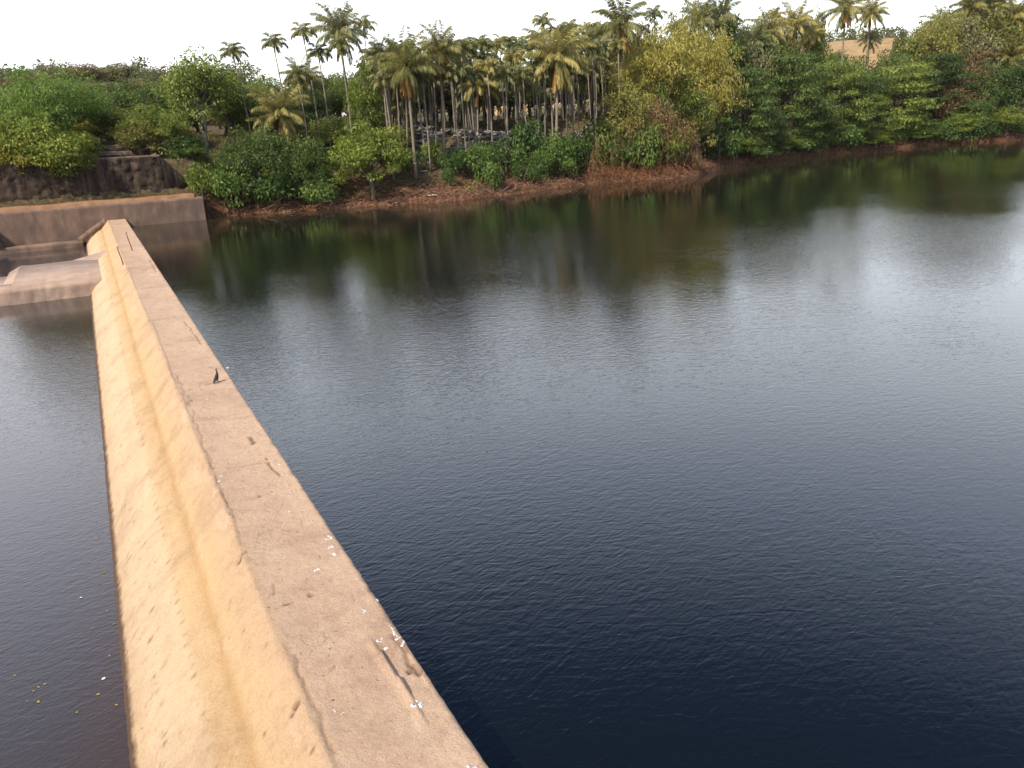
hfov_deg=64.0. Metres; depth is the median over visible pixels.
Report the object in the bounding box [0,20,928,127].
distant woods
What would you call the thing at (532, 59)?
areca palm
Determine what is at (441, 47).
coconut palm
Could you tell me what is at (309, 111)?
bushy tree
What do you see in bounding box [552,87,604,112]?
tree
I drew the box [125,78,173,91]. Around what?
tree
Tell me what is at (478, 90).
coconut palm
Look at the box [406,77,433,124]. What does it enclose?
young palm
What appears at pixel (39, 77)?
tree
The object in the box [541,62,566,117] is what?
tree
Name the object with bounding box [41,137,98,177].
hanging shrub
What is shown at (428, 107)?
areca palm
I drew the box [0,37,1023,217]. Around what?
ground
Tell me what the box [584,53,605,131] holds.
areca palm
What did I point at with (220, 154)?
mango tree
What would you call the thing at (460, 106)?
tree
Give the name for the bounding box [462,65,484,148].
areca palm
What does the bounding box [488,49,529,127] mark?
coconut palm
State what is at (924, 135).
overhanging shrub
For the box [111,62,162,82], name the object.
tree
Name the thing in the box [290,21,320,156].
areca palm
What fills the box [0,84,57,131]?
feathery tree
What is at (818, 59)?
tree
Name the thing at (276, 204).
dead branch
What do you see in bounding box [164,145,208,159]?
bush
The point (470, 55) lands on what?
areca palm
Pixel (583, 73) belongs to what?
young palm
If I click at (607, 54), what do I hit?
areca palm
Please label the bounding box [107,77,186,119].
bushy tree
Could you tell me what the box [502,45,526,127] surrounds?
areca palm
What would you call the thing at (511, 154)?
shrub
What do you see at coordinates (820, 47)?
tree
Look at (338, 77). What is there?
tree
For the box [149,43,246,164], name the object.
tall tree
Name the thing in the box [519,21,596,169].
coconut palm
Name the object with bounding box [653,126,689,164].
bush
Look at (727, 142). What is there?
bush
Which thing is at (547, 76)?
young palm
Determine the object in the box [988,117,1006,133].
overhanging shrub
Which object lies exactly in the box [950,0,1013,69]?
tree
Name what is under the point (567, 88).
areca palm
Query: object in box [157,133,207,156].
bushy tree
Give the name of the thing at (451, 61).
areca palm
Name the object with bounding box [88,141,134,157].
stone steps
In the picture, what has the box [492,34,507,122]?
areca palm
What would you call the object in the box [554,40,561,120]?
areca palm
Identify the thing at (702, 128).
bushy tree
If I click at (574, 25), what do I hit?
areca palm
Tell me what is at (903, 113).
layered tree
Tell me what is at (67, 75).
tree
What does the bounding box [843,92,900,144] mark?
layered tree
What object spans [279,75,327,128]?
tree
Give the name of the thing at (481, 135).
rubble
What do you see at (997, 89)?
layered tree
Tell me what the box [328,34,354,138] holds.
areca palm
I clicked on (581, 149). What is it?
shrub
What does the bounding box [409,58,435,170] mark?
areca palm
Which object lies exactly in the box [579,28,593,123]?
areca palm
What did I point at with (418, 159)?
shrub
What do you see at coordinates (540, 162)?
shrub
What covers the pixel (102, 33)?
sky
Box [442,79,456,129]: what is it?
young palm
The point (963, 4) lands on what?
coconut palm
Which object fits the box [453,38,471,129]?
areca palm
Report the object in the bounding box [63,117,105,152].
bush
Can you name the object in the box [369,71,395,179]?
areca palm
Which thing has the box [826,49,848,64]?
tree
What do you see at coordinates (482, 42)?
areca palm
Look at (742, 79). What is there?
tree
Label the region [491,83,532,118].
tree
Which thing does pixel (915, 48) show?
tree
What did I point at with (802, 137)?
overhanging shrub
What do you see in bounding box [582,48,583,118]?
areca palm
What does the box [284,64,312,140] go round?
areca palm
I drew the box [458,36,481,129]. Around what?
areca palm
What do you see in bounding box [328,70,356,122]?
tree
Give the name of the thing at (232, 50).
areca palm
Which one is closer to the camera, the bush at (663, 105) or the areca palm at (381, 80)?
the areca palm at (381, 80)
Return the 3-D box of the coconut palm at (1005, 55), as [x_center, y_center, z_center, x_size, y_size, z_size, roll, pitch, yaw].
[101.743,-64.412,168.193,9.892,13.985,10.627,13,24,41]
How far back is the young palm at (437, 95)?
110.52 m
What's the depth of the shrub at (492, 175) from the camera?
94.10 m
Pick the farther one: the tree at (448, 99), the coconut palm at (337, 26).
the tree at (448, 99)
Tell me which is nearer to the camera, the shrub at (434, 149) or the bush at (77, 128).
the bush at (77, 128)
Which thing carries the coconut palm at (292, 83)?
on the ground at (214, 206)
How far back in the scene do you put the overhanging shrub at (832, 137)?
139.74 m
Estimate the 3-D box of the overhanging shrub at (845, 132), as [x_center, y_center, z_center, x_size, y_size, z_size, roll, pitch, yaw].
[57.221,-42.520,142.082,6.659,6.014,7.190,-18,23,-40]
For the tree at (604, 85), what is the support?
on the ground at (214, 206)
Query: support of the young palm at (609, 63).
on the ground at (214, 206)
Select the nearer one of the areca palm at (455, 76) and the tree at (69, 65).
the areca palm at (455, 76)
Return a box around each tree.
[0,62,127,131]
[0,79,12,87]
[0,79,36,87]
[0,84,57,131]
[18,69,57,86]
[29,62,61,74]
[30,124,104,152]
[32,68,87,82]
[44,75,124,130]
[56,61,81,72]
[66,62,119,82]
[71,96,123,141]
[72,79,121,93]
[74,69,123,84]
[80,62,103,72]
[90,106,154,140]
[99,61,144,82]
[101,82,140,92]
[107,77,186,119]
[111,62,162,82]
[115,101,186,154]
[118,56,176,79]
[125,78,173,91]
[128,70,165,96]
[147,108,196,141]
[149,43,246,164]
[153,63,182,75]
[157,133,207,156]
[180,108,218,134]
[200,66,256,144]
[207,109,235,135]
[209,139,257,199]
[213,92,307,138]
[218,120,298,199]
[226,57,266,87]
[239,160,312,203]
[244,72,284,96]
[261,132,332,198]
[265,87,334,143]
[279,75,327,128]
[292,167,339,205]
[301,153,337,185]
[309,115,362,154]
[312,84,353,121]
[315,74,344,123]
[321,73,351,123]
[323,80,367,115]
[325,118,414,199]
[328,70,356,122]
[334,78,363,113]
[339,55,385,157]
[339,109,392,131]
[342,87,383,112]
[375,121,420,151]
[416,81,455,119]
[416,91,464,119]
[417,83,452,120]
[417,93,460,121]
[444,81,486,121]
[485,83,532,118]
[488,83,525,121]
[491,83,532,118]
[508,88,567,116]
[521,72,553,117]
[531,93,576,115]
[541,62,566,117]
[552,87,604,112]
[553,89,573,116]
[567,79,604,115]
[587,46,630,104]
[587,60,611,91]
[592,79,664,162]
[606,15,670,88]
[643,95,697,163]
[665,13,723,77]
[667,73,718,155]
[679,91,717,159]
[707,10,751,128]
[716,64,789,156]
[722,54,761,132]
[727,31,784,127]
[734,16,782,120]
[743,49,849,149]
[747,109,791,155]
[763,38,814,133]
[776,34,813,118]
[783,109,842,134]
[787,49,842,109]
[796,38,833,118]
[800,58,879,142]
[811,3,829,59]
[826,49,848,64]
[827,64,891,124]
[831,55,878,100]
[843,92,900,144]
[866,48,920,118]
[868,60,943,136]
[877,51,925,117]
[888,20,972,111]
[889,29,906,60]
[891,32,930,104]
[896,52,981,123]
[907,7,965,103]
[911,8,970,117]
[932,46,997,102]
[935,59,1023,114]
[937,75,987,119]
[941,92,999,124]
[947,13,1006,82]
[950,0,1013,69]
[977,10,1023,68]
[985,0,1023,43]
[990,59,1023,112]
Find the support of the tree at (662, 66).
on the ground at (214, 206)
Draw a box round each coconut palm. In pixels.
[245,101,304,142]
[246,83,310,140]
[280,55,326,139]
[307,1,367,135]
[361,33,400,125]
[375,24,446,178]
[414,19,469,163]
[457,59,499,138]
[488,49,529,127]
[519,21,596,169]
[581,0,649,139]
[584,20,611,115]
[681,0,721,137]
[700,0,743,136]
[735,21,776,127]
[742,6,795,128]
[777,0,818,110]
[794,13,827,108]
[817,0,865,77]
[851,0,889,66]
[855,28,881,65]
[917,4,959,32]
[948,0,991,26]
[974,0,1015,22]
[988,34,1023,68]
[992,0,1023,34]
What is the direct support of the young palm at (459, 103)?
on the ground at (214, 206)
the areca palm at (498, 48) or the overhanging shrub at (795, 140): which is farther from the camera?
the overhanging shrub at (795, 140)
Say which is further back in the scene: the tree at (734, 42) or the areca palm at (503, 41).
the tree at (734, 42)
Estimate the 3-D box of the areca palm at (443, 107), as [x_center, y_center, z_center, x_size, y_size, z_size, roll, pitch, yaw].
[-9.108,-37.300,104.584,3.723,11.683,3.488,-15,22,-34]
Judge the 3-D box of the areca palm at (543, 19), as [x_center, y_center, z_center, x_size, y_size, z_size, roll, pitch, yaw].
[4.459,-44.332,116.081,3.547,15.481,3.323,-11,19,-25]
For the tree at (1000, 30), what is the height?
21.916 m
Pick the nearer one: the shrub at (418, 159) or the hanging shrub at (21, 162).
the hanging shrub at (21, 162)
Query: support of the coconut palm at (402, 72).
on the ground at (214, 206)
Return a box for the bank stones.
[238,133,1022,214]
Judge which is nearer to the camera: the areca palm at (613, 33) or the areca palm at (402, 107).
the areca palm at (402, 107)
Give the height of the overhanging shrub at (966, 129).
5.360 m
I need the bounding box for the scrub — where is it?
[99,132,218,168]
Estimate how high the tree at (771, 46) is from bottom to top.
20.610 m
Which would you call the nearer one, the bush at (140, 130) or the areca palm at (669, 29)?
the bush at (140, 130)
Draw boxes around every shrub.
[0,78,79,155]
[0,118,106,170]
[0,119,40,151]
[0,120,50,174]
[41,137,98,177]
[398,147,426,171]
[421,137,448,167]
[437,143,472,174]
[440,168,454,186]
[463,138,497,182]
[480,160,503,191]
[483,134,532,170]
[502,115,544,160]
[508,157,539,180]
[525,127,575,171]
[528,150,555,177]
[554,156,578,176]
[560,131,592,170]
[575,142,612,166]
[717,134,762,156]
[738,132,774,159]
[748,134,775,155]
[761,133,792,154]
[776,133,805,146]
[782,135,815,152]
[791,126,817,151]
[806,136,832,151]
[820,132,840,148]
[823,122,863,149]
[829,122,867,146]
[850,118,869,141]
[866,129,896,148]
[870,121,895,142]
[887,116,920,141]
[888,129,907,141]
[899,127,941,139]
[917,122,961,140]
[920,118,944,141]
[939,113,984,136]
[942,112,967,141]
[960,107,992,140]
[966,117,1002,136]
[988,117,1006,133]
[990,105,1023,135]
[998,120,1023,136]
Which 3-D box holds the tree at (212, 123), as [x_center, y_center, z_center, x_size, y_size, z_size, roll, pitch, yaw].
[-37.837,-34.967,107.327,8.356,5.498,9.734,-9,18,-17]
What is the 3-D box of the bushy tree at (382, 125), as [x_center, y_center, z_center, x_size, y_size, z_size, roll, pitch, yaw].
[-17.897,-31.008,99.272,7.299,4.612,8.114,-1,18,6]
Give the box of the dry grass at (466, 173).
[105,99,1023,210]
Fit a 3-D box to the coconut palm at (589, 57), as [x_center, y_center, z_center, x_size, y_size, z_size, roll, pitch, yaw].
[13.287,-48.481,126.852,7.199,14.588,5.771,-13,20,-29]
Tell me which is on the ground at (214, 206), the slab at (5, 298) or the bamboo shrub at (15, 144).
the bamboo shrub at (15, 144)
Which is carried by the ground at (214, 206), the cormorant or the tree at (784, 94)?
the tree at (784, 94)
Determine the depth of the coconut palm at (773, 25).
141.78 m
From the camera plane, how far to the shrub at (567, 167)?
102.38 m
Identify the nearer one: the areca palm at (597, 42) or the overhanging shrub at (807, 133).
the areca palm at (597, 42)
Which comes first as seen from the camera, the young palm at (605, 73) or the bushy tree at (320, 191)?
the bushy tree at (320, 191)
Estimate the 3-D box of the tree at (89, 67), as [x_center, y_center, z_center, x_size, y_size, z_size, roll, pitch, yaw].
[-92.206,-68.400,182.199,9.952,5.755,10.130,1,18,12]
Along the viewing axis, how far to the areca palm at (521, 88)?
118.58 m
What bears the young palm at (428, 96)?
on the ground at (214, 206)
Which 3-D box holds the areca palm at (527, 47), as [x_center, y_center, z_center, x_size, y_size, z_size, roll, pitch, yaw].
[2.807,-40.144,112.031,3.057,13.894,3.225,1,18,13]
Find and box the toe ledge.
[0,240,83,254]
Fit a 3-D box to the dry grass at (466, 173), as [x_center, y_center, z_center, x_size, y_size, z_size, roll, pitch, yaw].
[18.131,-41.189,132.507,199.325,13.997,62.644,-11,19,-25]
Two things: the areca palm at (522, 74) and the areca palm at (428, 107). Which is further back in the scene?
the areca palm at (428, 107)
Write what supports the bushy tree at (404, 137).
on the ground at (214, 206)
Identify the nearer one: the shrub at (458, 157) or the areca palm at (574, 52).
the shrub at (458, 157)
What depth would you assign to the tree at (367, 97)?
94.01 m
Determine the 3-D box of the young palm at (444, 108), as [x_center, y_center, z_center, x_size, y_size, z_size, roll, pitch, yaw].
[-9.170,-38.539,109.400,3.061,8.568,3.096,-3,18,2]
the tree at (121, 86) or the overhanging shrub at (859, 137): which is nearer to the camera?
the tree at (121, 86)
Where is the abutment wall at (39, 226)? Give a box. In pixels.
[0,196,205,245]
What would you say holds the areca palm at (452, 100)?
on the ground at (214, 206)
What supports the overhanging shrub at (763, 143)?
on the ground at (214, 206)
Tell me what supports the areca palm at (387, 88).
on the ground at (214, 206)
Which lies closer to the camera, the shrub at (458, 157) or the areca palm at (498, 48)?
the shrub at (458, 157)
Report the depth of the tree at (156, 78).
120.22 m
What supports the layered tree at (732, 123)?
on the ground at (214, 206)
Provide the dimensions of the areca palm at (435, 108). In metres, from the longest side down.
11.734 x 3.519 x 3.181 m
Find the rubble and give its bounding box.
[396,122,624,160]
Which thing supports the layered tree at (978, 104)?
on the ground at (214, 206)
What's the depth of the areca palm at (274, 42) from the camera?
90.61 m
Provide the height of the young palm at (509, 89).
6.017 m
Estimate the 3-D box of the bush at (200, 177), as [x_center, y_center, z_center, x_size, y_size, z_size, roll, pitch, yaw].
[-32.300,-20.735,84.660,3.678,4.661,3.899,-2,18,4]
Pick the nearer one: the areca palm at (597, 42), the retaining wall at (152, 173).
the retaining wall at (152, 173)
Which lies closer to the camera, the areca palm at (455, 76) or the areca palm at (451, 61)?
the areca palm at (455, 76)
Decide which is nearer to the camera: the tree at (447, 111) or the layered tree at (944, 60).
the tree at (447, 111)
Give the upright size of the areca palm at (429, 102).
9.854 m
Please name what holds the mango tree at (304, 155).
on the ground at (214, 206)
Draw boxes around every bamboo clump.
[598,50,660,140]
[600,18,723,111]
[657,0,715,144]
[681,23,749,152]
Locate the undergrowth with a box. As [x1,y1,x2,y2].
[171,95,1023,207]
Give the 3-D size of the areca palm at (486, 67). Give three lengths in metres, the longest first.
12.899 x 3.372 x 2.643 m
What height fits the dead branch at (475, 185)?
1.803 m
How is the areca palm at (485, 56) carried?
on the ground at (214, 206)
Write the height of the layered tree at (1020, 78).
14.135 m
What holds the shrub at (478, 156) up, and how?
on the ground at (214, 206)
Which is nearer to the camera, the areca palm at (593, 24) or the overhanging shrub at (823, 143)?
the areca palm at (593, 24)
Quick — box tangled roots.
[585,154,710,183]
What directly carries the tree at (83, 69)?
on the ground at (214, 206)
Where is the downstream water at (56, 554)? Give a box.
[0,245,130,767]
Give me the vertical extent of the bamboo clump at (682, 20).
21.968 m
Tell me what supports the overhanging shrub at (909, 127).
on the ground at (214, 206)
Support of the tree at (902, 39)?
on the ground at (214, 206)
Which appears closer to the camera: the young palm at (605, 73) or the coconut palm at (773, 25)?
the young palm at (605, 73)
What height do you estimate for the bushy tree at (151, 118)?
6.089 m
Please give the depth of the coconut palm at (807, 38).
151.09 m
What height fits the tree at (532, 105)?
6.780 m
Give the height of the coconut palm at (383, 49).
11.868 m
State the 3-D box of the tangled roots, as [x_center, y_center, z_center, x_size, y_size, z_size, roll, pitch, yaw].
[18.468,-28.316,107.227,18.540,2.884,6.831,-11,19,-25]
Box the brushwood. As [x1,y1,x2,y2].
[212,138,915,212]
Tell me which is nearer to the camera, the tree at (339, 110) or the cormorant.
the cormorant
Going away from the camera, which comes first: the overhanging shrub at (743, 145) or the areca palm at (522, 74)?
the areca palm at (522, 74)
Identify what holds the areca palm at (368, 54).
on the ground at (214, 206)
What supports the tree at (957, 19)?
on the ground at (214, 206)
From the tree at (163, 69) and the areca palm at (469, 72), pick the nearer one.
the areca palm at (469, 72)
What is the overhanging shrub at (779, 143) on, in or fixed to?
on the ground at (214, 206)
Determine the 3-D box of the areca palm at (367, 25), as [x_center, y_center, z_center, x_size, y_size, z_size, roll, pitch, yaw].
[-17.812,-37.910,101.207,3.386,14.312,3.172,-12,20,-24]
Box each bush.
[3,141,50,156]
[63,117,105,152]
[108,118,159,157]
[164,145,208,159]
[184,160,217,204]
[205,165,251,211]
[580,105,626,158]
[605,136,648,171]
[623,115,664,170]
[634,79,682,156]
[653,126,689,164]
[699,119,745,160]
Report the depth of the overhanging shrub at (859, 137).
141.95 m
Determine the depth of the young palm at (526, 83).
115.76 m
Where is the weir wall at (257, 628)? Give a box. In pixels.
[86,219,487,767]
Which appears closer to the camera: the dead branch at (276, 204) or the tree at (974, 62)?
the dead branch at (276, 204)
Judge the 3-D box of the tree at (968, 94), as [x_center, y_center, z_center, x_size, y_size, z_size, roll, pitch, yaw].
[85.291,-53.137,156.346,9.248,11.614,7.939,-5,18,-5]
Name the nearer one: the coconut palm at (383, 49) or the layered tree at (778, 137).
the coconut palm at (383, 49)
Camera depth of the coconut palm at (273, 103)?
89.28 m
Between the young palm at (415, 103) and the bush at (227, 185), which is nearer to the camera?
the bush at (227, 185)
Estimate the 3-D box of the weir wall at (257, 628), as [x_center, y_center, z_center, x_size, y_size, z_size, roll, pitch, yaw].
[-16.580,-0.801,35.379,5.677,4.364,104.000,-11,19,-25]
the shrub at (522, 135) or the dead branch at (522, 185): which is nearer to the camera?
the dead branch at (522, 185)
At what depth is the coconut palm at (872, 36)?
171.27 m
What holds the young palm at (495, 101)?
on the ground at (214, 206)
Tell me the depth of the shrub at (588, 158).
107.27 m
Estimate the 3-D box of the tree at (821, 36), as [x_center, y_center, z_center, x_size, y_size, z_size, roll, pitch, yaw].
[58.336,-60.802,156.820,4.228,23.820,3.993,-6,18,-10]
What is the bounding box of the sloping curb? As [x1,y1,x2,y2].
[77,219,104,241]
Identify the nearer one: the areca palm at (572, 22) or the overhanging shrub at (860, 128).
the areca palm at (572, 22)
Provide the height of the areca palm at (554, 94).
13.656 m
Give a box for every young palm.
[355,61,377,118]
[368,67,400,120]
[383,89,417,124]
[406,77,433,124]
[416,90,431,125]
[417,83,447,123]
[418,86,437,123]
[422,77,439,125]
[436,87,446,123]
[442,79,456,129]
[443,63,445,126]
[449,91,474,130]
[453,84,469,128]
[470,98,486,114]
[475,80,508,124]
[499,81,513,121]
[508,78,531,123]
[512,77,536,119]
[531,86,554,103]
[536,70,550,108]
[563,71,579,118]
[574,62,591,118]
[579,54,611,116]
[595,52,617,115]
[598,55,614,118]
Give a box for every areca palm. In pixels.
[219,41,257,175]
[261,32,288,92]
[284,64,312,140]
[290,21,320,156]
[306,42,332,160]
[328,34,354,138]
[350,14,377,132]
[358,43,385,129]
[366,53,393,166]
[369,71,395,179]
[375,53,389,129]
[385,58,404,140]
[389,42,411,114]
[395,59,410,156]
[397,55,404,122]
[400,72,429,165]
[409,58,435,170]
[427,51,454,134]
[427,61,433,125]
[428,59,434,124]
[429,63,444,156]
[434,61,467,170]
[436,55,459,117]
[448,60,472,171]
[449,38,458,139]
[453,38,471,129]
[453,53,473,119]
[457,51,468,125]
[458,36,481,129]
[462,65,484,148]
[462,68,477,150]
[469,34,494,124]
[469,47,497,141]
[471,37,492,139]
[473,58,499,145]
[488,42,504,123]
[488,64,512,150]
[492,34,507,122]
[495,36,516,127]
[496,61,517,163]
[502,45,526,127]
[502,51,523,124]
[504,38,528,123]
[511,62,534,129]
[512,37,528,120]
[521,36,540,132]
[521,55,548,146]
[526,28,549,130]
[531,12,556,124]
[533,56,553,141]
[535,47,561,137]
[545,22,569,124]
[547,27,555,122]
[548,61,580,153]
[551,24,570,120]
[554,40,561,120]
[562,18,581,119]
[564,23,583,123]
[567,43,583,156]
[570,49,588,136]
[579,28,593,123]
[579,37,606,164]
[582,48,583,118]
[583,21,600,117]
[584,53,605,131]
[589,35,609,111]
[593,41,615,112]
[603,21,615,97]
[607,37,629,93]
[645,5,667,42]
[664,21,680,37]
[766,7,785,40]
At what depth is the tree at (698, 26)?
124.60 m
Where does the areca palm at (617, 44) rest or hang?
on the ground at (214, 206)
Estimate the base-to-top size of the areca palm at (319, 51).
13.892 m
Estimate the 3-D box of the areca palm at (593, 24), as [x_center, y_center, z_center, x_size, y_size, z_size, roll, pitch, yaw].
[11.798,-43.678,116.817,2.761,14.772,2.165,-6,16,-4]
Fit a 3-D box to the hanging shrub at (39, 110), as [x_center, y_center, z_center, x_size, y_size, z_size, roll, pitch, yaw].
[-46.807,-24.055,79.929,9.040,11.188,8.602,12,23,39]
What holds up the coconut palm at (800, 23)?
on the ground at (214, 206)
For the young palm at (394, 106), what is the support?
on the ground at (214, 206)
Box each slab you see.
[0,277,12,305]
[3,250,106,304]
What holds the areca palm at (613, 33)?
on the ground at (214, 206)
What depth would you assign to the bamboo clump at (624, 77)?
107.98 m
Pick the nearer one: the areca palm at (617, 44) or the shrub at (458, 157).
the shrub at (458, 157)
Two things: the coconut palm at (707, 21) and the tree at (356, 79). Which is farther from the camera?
the coconut palm at (707, 21)
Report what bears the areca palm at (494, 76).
on the ground at (214, 206)
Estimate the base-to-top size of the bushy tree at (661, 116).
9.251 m
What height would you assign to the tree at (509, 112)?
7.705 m
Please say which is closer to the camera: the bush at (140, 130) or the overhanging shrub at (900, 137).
the bush at (140, 130)
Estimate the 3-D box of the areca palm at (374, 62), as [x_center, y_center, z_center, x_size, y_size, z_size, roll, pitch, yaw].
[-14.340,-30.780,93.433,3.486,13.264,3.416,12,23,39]
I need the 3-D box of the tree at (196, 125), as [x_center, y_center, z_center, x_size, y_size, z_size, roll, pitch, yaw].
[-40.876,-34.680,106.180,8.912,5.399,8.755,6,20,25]
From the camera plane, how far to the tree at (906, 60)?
159.01 m
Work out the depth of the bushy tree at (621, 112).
105.40 m
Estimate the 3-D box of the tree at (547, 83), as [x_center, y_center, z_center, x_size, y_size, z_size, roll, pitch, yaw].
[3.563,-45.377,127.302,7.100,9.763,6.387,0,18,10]
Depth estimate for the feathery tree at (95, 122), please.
87.82 m
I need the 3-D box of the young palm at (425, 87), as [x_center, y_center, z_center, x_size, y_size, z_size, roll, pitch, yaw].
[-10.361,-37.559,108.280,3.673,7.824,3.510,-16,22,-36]
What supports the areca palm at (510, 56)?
on the ground at (214, 206)
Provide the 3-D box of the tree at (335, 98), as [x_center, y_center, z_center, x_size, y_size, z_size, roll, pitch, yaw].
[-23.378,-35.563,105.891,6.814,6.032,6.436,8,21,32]
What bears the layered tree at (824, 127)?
on the ground at (214, 206)
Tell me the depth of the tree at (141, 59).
183.96 m
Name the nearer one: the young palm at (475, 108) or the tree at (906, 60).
the young palm at (475, 108)
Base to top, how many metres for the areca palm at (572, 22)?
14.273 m
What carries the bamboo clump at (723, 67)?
on the ground at (214, 206)
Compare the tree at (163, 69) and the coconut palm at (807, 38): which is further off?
the tree at (163, 69)
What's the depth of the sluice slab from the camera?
53.02 m
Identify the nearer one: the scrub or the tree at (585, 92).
the scrub
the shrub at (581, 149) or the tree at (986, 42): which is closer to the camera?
the shrub at (581, 149)
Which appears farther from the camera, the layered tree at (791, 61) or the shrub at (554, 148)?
the layered tree at (791, 61)
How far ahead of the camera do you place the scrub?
88.70 m
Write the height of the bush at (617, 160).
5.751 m
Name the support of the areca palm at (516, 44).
on the ground at (214, 206)
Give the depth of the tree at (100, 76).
146.32 m
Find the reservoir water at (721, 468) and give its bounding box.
[131,140,1023,767]
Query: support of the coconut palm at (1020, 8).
on the ground at (214, 206)
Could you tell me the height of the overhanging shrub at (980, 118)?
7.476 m
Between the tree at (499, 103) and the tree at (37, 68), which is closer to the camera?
the tree at (499, 103)
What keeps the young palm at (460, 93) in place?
on the ground at (214, 206)
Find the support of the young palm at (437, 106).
on the ground at (214, 206)
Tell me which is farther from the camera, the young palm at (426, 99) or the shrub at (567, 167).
the young palm at (426, 99)
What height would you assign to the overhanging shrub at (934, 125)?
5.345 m
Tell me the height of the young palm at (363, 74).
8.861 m
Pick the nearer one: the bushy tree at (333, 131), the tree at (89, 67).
the bushy tree at (333, 131)
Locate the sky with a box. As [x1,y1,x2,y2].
[0,0,1023,115]
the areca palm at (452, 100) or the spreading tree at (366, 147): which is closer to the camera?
the spreading tree at (366, 147)
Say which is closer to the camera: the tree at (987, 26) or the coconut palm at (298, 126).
the coconut palm at (298, 126)
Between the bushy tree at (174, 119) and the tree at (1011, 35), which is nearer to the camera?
the bushy tree at (174, 119)
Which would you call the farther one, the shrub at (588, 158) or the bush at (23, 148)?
the shrub at (588, 158)
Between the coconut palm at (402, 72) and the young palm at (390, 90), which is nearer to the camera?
the coconut palm at (402, 72)
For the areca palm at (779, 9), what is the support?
on the ground at (214, 206)
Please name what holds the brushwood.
on the ground at (214, 206)
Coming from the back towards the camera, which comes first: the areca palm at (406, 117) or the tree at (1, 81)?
the tree at (1, 81)
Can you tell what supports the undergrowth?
on the ground at (214, 206)
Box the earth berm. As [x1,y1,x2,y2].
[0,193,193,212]
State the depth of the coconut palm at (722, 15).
129.80 m
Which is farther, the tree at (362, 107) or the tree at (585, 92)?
the tree at (585, 92)
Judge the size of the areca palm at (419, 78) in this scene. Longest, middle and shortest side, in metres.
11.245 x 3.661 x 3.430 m
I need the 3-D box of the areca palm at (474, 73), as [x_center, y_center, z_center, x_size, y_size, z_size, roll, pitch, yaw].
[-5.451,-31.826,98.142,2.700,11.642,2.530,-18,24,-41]
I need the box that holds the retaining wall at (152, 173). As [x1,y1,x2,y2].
[0,155,189,202]
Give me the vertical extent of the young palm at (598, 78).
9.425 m
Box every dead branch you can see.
[263,197,289,208]
[465,180,487,191]
[513,179,532,189]
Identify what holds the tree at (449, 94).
on the ground at (214, 206)
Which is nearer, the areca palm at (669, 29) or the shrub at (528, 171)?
the shrub at (528, 171)
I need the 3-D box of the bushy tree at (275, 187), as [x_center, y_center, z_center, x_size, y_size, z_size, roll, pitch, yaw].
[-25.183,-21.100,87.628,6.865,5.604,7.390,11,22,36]
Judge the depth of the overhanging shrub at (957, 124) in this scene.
152.57 m
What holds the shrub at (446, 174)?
on the ground at (214, 206)
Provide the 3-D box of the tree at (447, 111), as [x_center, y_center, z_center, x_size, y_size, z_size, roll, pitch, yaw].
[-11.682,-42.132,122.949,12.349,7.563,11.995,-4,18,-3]
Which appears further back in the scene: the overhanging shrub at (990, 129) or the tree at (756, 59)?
the overhanging shrub at (990, 129)
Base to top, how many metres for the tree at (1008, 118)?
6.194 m
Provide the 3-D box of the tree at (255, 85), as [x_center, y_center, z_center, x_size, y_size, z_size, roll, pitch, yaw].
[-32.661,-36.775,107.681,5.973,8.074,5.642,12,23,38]
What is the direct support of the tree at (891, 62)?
on the ground at (214, 206)
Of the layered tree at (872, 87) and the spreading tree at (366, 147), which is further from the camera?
the layered tree at (872, 87)
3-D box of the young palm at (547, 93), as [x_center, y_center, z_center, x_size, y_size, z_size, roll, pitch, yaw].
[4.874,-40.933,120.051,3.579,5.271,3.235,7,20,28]
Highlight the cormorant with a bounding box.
[213,369,219,383]
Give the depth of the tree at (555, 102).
133.79 m
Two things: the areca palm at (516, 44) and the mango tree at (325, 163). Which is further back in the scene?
the areca palm at (516, 44)
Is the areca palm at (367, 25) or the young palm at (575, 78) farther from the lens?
the young palm at (575, 78)
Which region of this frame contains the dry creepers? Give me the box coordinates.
[584,95,704,174]
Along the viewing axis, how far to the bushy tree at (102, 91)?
88.80 m
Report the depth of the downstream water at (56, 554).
19.48 m
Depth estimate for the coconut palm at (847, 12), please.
149.59 m
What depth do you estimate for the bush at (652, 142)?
104.35 m
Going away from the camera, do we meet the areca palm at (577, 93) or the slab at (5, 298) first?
the slab at (5, 298)
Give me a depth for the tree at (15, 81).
142.11 m
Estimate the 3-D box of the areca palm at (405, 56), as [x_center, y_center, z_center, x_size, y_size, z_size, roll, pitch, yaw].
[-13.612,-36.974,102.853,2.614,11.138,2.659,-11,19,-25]
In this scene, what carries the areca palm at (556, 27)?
on the ground at (214, 206)
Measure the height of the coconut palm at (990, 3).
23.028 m
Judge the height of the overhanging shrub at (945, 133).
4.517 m
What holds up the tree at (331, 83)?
on the ground at (214, 206)
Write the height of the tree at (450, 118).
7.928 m
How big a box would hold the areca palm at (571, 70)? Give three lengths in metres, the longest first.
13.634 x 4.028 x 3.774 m
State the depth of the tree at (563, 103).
133.60 m
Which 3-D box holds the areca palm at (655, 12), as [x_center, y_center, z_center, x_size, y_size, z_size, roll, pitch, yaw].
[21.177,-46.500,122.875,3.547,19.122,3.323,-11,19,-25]

